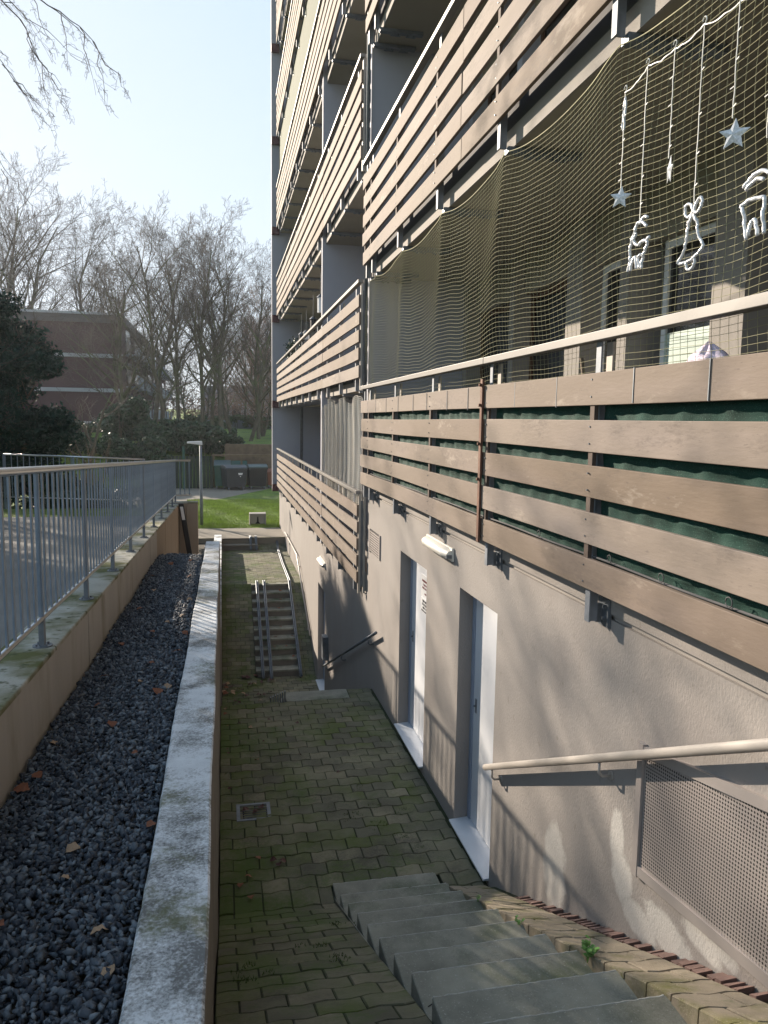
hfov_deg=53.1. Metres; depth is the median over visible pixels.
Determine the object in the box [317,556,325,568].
wall lamp
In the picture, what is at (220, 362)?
bare tree
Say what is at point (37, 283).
bare tree
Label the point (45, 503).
evergreen shrub
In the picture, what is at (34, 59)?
bare tree
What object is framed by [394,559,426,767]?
door
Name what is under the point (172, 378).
bare tree
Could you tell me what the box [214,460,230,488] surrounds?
waste bin
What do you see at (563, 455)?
privacy screen
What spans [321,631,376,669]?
handrail
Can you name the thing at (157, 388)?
bare tree
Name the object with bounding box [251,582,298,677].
stairs
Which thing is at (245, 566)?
path
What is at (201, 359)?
bare tree
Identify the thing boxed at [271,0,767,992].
tower block
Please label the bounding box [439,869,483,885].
path
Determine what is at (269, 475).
waste bin
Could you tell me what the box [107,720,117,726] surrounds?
fallen leaf
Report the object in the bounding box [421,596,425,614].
notice
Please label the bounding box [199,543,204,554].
ground
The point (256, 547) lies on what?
guide rail
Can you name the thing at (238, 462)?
waste bin
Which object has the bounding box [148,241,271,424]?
bare tree
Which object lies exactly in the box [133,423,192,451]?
evergreen shrub
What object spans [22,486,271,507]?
path
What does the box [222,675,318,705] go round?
path
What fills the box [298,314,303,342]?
hanging lantern
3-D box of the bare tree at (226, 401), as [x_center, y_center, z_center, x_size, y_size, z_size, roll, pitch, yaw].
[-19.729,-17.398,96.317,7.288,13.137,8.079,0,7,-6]
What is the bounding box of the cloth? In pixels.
[688,341,729,361]
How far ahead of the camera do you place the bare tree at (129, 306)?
78.54 m
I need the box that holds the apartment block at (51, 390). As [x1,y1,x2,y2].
[0,309,172,432]
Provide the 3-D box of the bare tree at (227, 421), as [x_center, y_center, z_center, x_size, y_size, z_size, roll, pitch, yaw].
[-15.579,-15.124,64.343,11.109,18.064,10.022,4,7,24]
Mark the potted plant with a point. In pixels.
(293, 351)
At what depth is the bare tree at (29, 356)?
22.79 m
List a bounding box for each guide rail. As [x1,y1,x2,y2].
[249,535,251,549]
[255,535,257,549]
[255,580,264,678]
[262,580,273,678]
[276,540,302,676]
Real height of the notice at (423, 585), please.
0.230 m
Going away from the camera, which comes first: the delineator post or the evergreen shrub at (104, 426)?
the delineator post
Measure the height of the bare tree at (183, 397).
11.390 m
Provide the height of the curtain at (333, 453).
1.688 m
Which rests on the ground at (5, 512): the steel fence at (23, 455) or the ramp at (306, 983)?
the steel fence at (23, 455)
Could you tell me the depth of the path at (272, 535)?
24.96 m
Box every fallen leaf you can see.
[13,782,30,792]
[31,771,41,777]
[66,842,79,851]
[90,924,108,934]
[100,963,114,975]
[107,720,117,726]
[146,820,155,826]
[153,688,162,693]
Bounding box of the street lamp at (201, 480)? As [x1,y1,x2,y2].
[187,441,202,524]
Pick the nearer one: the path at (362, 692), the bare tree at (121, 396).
the path at (362, 692)
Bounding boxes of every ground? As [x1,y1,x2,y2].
[3,508,141,516]
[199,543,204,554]
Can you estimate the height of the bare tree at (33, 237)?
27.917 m
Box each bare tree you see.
[0,0,130,283]
[0,146,96,310]
[0,168,87,311]
[0,177,119,311]
[0,310,96,434]
[30,211,198,431]
[37,241,190,378]
[56,191,138,312]
[56,370,133,487]
[70,192,231,419]
[99,206,225,419]
[120,219,224,423]
[131,312,187,418]
[141,217,271,431]
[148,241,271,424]
[152,195,271,421]
[152,337,208,416]
[153,212,253,428]
[166,342,189,415]
[176,238,271,438]
[181,327,241,421]
[182,274,271,435]
[204,323,248,414]
[207,254,271,440]
[223,316,264,414]
[223,317,269,393]
[228,313,271,428]
[231,343,271,412]
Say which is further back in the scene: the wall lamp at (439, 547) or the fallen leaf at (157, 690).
the wall lamp at (439, 547)
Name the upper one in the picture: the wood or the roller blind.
the roller blind
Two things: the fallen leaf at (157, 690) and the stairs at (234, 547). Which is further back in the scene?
the stairs at (234, 547)
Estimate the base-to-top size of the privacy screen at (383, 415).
1.020 m
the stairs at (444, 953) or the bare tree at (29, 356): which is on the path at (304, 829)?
the stairs at (444, 953)
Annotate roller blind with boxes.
[279,0,318,171]
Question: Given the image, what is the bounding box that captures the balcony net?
[365,0,767,398]
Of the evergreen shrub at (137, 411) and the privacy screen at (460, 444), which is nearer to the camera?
the privacy screen at (460, 444)
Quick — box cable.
[370,473,767,622]
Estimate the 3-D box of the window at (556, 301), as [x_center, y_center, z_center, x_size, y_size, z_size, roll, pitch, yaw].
[1.803,-1.315,8.067,0.060,2.085,1.350,-1,7,-12]
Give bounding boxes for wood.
[160,375,271,419]
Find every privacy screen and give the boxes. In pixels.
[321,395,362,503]
[373,412,391,481]
[397,410,428,495]
[435,408,485,516]
[493,406,589,554]
[597,399,767,624]
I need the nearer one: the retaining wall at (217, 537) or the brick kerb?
the brick kerb
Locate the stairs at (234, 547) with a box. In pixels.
[222,538,257,550]
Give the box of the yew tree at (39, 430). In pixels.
[0,286,83,508]
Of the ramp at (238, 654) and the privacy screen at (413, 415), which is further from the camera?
the ramp at (238, 654)
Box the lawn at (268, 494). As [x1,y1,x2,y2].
[11,409,279,538]
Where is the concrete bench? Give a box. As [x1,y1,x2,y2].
[249,512,265,524]
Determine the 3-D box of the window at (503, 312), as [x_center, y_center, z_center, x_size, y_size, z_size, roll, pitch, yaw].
[1.475,-1.504,9.622,0.060,2.085,1.550,-1,7,-12]
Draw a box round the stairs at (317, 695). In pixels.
[279,689,349,702]
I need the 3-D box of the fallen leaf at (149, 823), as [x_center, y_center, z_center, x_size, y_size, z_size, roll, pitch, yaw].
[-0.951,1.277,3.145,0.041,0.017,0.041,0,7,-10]
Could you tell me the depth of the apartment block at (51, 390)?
65.14 m
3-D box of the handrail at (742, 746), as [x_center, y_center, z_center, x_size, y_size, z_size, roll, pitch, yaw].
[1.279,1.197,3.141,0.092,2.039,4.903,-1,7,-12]
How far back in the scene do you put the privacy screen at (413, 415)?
7.63 m
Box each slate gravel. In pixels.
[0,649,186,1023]
[98,553,203,657]
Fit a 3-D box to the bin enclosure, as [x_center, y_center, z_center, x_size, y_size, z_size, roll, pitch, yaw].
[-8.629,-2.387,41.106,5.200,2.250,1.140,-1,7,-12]
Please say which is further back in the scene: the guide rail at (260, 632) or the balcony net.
the guide rail at (260, 632)
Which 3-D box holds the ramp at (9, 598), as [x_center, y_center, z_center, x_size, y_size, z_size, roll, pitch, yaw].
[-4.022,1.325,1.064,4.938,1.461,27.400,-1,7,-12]
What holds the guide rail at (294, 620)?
attached to the stairs at (284, 662)
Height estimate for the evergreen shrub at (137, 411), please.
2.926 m
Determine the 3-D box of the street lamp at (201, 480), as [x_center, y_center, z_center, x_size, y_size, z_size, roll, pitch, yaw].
[-6.537,-0.984,26.599,0.514,2.939,0.177,-1,7,-12]
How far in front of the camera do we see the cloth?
3.51 m
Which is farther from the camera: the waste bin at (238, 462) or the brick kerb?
the waste bin at (238, 462)
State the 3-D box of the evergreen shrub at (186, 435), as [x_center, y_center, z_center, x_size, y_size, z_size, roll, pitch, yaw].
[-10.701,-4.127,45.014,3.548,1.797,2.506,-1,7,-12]
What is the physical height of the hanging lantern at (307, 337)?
0.710 m
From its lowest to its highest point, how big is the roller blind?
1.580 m
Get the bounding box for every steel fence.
[0,460,190,660]
[2,453,144,508]
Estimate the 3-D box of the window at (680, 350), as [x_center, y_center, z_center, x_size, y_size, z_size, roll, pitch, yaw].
[2.301,-1.023,5.670,0.072,2.085,0.920,-1,7,-12]
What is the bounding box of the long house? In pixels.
[204,386,268,418]
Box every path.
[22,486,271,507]
[198,528,284,543]
[219,696,474,898]
[219,886,334,916]
[222,538,257,550]
[222,550,299,584]
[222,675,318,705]
[347,688,373,697]
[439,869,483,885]
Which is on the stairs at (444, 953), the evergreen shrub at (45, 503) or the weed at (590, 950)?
the weed at (590, 950)
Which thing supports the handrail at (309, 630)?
attached to the tower block at (411, 120)
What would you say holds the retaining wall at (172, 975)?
on the ground
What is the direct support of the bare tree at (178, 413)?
on the lawn at (268, 494)
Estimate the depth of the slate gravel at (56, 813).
3.03 m
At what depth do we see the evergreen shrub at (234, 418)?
80.40 m
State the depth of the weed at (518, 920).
4.15 m
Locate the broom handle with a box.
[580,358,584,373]
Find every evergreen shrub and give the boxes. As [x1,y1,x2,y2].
[19,481,174,508]
[55,418,114,457]
[97,395,154,441]
[97,432,172,476]
[124,417,214,440]
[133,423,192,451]
[171,427,225,456]
[183,413,271,428]
[211,425,245,446]
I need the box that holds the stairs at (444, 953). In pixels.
[333,872,686,1023]
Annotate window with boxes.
[480,304,508,384]
[488,64,516,105]
[528,281,566,380]
[541,0,577,42]
[601,259,620,371]
[660,221,715,364]
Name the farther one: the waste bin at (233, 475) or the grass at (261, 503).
the waste bin at (233, 475)
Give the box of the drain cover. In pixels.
[236,802,270,821]
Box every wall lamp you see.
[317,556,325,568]
[422,534,453,561]
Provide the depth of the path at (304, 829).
7.07 m
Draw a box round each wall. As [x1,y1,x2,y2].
[0,504,178,807]
[119,541,220,1023]
[169,501,198,554]
[207,420,271,428]
[214,535,221,705]
[225,444,271,484]
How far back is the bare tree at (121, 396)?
50.52 m
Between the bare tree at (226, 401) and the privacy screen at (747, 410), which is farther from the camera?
the bare tree at (226, 401)
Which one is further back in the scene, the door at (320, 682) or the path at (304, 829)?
the door at (320, 682)
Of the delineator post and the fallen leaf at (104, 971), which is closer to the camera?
the fallen leaf at (104, 971)
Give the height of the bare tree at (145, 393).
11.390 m
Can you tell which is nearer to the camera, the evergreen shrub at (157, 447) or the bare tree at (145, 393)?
the evergreen shrub at (157, 447)
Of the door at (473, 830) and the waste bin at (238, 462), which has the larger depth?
the waste bin at (238, 462)
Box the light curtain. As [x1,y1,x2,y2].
[611,0,767,271]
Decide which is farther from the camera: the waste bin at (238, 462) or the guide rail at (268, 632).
the waste bin at (238, 462)
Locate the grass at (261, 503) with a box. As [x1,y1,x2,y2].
[187,497,279,528]
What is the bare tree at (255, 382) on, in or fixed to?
on the lawn at (268, 494)
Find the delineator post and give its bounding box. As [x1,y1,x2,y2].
[179,503,191,553]
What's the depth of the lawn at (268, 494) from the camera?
42.59 m
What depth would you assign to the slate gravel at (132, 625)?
7.43 m
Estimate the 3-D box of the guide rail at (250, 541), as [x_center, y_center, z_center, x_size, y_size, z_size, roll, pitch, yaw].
[-4.174,0.962,24.037,0.073,0.364,0.709,-1,7,-12]
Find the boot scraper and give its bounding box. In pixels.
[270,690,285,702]
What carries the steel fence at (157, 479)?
on the retaining wall at (38, 687)
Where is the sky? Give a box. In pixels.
[0,0,271,408]
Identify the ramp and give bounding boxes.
[0,516,140,647]
[214,903,432,1023]
[222,584,255,679]
[258,543,285,549]
[291,583,314,674]
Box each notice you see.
[421,574,426,598]
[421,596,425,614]
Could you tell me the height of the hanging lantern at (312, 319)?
0.830 m
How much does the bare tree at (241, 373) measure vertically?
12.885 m
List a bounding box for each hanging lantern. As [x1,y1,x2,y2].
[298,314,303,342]
[303,311,308,339]
[309,316,316,331]
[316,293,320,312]
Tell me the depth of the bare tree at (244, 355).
97.79 m
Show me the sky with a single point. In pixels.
(195, 126)
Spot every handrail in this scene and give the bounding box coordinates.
[284,532,310,635]
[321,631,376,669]
[482,738,767,781]
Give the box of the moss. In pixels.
[229,745,423,984]
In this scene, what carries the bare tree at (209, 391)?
on the lawn at (268, 494)
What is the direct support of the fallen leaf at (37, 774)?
on the slate gravel at (56, 813)
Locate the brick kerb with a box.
[449,885,767,1023]
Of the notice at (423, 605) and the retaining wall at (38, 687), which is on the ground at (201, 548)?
the retaining wall at (38, 687)
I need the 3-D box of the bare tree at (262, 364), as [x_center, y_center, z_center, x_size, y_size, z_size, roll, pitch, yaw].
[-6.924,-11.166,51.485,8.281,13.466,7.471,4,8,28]
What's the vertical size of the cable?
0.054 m
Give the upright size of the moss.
0.887 m
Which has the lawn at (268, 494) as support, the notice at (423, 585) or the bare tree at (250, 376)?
the bare tree at (250, 376)
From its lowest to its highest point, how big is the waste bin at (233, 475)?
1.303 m
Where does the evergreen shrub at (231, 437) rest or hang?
on the lawn at (268, 494)
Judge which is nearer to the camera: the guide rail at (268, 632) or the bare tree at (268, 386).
the guide rail at (268, 632)
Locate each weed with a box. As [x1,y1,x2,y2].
[515,915,524,924]
[581,935,599,962]
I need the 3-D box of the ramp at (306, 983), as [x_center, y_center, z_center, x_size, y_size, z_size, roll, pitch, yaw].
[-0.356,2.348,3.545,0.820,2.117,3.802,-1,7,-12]
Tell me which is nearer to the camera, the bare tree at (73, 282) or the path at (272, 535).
the path at (272, 535)
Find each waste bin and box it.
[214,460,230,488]
[220,465,247,489]
[231,461,246,484]
[246,464,267,488]
[267,468,271,487]
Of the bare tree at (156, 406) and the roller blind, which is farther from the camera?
the bare tree at (156, 406)
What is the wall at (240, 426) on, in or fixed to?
on the lawn at (268, 494)
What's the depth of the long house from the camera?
124.78 m
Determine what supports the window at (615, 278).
in the tower block at (411, 120)
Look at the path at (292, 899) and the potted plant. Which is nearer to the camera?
the path at (292, 899)
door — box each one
[316,593,324,689]
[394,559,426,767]
[449,597,497,880]
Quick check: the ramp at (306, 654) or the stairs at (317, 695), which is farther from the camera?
the ramp at (306, 654)
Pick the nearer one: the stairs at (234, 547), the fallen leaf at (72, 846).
the fallen leaf at (72, 846)
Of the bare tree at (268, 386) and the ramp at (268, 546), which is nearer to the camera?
the ramp at (268, 546)
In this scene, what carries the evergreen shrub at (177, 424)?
on the lawn at (268, 494)
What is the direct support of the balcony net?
attached to the tower block at (411, 120)
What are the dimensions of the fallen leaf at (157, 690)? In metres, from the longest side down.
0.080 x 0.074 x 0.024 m
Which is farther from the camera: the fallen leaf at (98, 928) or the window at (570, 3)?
the window at (570, 3)
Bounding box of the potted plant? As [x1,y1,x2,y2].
[285,336,301,391]
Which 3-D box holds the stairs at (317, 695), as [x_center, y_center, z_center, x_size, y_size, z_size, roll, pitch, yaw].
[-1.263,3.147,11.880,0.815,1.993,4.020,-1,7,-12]
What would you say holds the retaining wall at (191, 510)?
on the ground at (201, 548)
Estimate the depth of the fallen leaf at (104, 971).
2.25 m
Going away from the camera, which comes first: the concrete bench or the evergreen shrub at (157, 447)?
the concrete bench
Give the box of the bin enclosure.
[172,446,270,488]
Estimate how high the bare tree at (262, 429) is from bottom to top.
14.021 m
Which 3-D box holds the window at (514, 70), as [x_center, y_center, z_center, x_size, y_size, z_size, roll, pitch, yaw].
[1.517,-4.309,9.289,0.060,2.075,1.550,-1,7,-12]
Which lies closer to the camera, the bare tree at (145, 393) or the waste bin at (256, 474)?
the waste bin at (256, 474)
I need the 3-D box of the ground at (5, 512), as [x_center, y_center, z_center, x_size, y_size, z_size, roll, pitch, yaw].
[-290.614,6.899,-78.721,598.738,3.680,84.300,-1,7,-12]
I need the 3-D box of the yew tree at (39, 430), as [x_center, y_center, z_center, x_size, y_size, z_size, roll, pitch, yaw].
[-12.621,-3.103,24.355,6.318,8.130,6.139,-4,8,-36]
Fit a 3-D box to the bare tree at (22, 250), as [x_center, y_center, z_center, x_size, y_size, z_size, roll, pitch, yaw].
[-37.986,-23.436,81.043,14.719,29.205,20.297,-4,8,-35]
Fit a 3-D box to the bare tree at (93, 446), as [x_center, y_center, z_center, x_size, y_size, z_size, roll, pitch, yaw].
[-12.469,-3.066,32.899,3.533,6.060,3.552,-1,7,-12]
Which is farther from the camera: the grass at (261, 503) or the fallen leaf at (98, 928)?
the grass at (261, 503)
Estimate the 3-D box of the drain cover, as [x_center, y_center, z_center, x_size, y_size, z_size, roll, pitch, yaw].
[-1.167,2.690,6.874,0.300,0.024,0.300,-1,7,-12]
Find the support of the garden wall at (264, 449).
on the lawn at (268, 494)

